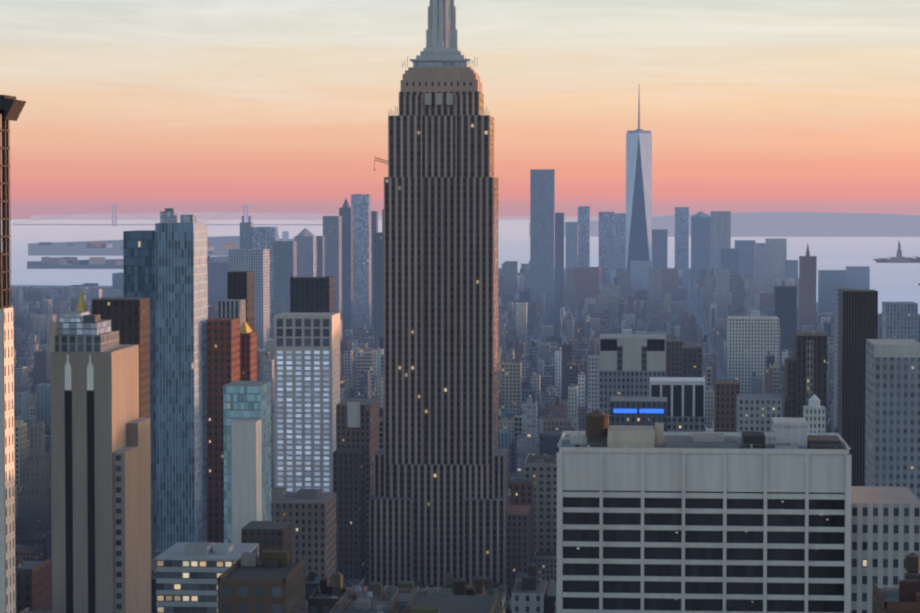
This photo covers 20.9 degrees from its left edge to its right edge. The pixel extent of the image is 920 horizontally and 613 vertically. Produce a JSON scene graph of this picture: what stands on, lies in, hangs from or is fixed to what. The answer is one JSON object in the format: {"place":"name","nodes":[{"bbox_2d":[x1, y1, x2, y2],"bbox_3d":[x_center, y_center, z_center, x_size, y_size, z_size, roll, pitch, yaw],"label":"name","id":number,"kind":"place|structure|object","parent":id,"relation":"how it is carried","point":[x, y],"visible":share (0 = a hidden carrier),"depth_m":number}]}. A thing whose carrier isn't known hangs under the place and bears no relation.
{"place":"outdoors","nodes":[
{"label":"outdoors","id":0,"kind":"place"},
{"bbox_2d":[31,212,665,219],"bbox_3d":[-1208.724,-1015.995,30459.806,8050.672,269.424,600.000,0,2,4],"label":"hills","id":1,"kind":"structure","parent":0,"point":[230,216],"depth_m":30285.99},
{"bbox_2d":[10,285,833,379],"bbox_3d":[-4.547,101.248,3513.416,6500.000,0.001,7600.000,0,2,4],"label":"city ground","id":2,"kind":"structure","parent":0,"point":[720,372],"depth_m":5501.15},
{"bbox_2d":[0,307,15,612],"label":"building","id":3,"kind":"structure","parent":2,"relation":"on","point":[7,540],"depth_m":507.81},
{"bbox_2d":[0,95,25,308],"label":"construction tower frame","id":4,"kind":"object","parent":3,"relation":"on","point":[11,107],"visible":1,"depth_m":507.56},
{"bbox_2d":[374,157,387,170],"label":"tower crane","id":5,"kind":"object","parent":2,"relation":"on","point":[379,161],"visible":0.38,"depth_m":2103.27},
{"bbox_2d":[369,0,510,590],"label":"skyscraper","id":6,"kind":"structure","parent":2,"relation":"on","point":[439,504],"depth_m":1292.15},
{"bbox_2d":[10,261,919,612],"bbox_3d":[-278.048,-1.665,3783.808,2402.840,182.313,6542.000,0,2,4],"label":"city blocks","id":7,"kind":"structure","parent":2,"relation":"on","point":[542,395],"depth_m":2433.30},
{"bbox_2d":[613,409,663,412],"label":"blue sign","id":8,"kind":"object","parent":7,"relation":"on","point":[640,410],"visible":1,"depth_m":1295.14},
{"bbox_2d":[50,169,919,612],"bbox_3d":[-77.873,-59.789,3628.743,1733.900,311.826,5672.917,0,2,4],"label":"buildings","id":9,"kind":"structure","parent":2,"relation":"on","point":[160,395],"depth_m":1196.42},
{"bbox_2d":[626,90,651,275],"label":"skyscraper","id":10,"kind":"structure","parent":2,"relation":"on","point":[638,194],"depth_m":5879.70},
{"bbox_2d":[556,409,919,612],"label":"office building","id":11,"kind":"structure","parent":2,"relation":"on","point":[784,516],"depth_m":566.33},
{"bbox_2d":[0,0,919,218],"label":"sky","id":12,"kind":"structure","parent":0,"point":[135,106]},
{"bbox_2d":[1,219,919,313],"bbox_3d":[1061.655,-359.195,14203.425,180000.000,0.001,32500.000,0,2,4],"label":"sea water","id":13,"kind":"structure","parent":0,"point":[894,282],"depth_m":12760.31},
{"bbox_2d":[27,257,215,268],"bbox_3d":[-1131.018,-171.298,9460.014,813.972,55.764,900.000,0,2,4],"label":"brooklyn shore","id":14,"kind":"structure","parent":13,"relation":"on","point":[110,264],"depth_m":9030.21},
{"bbox_2d":[39,231,293,285],"bbox_3d":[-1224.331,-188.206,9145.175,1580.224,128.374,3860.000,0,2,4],"label":"shore buildings","id":15,"kind":"structure","parent":14,"relation":"on","point":[94,260],"depth_m":8934.43},
{"bbox_2d":[28,236,292,255],"bbox_3d":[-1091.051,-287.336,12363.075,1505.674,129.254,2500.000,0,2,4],"label":"brooklyn shore","id":16,"kind":"structure","parent":13,"relation":"on","point":[79,248],"depth_m":11160.20},
{"bbox_2d":[13,205,322,225],"bbox_3d":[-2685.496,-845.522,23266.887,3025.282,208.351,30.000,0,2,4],"label":"suspension bridge","id":17,"kind":"structure","parent":13,"relation":"on","point":[116,224],"depth_m":23281.22},
{"bbox_2d":[529,212,919,236],"bbox_3d":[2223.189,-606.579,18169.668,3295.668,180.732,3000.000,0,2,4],"label":"distant hills","id":18,"kind":"structure","parent":0,"point":[790,224],"depth_m":16657.48},
{"bbox_2d":[873,256,919,284],"bbox_3d":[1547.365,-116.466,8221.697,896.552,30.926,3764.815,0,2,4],"label":"island terrain","id":19,"kind":"structure","parent":0,"point":[885,260],"depth_m":9897.46},
{"bbox_2d":[888,239,910,262],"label":"statue of liberty","id":20,"kind":"object","parent":19,"relation":"on","point":[899,258],"visible":0.98,"depth_m":9850.92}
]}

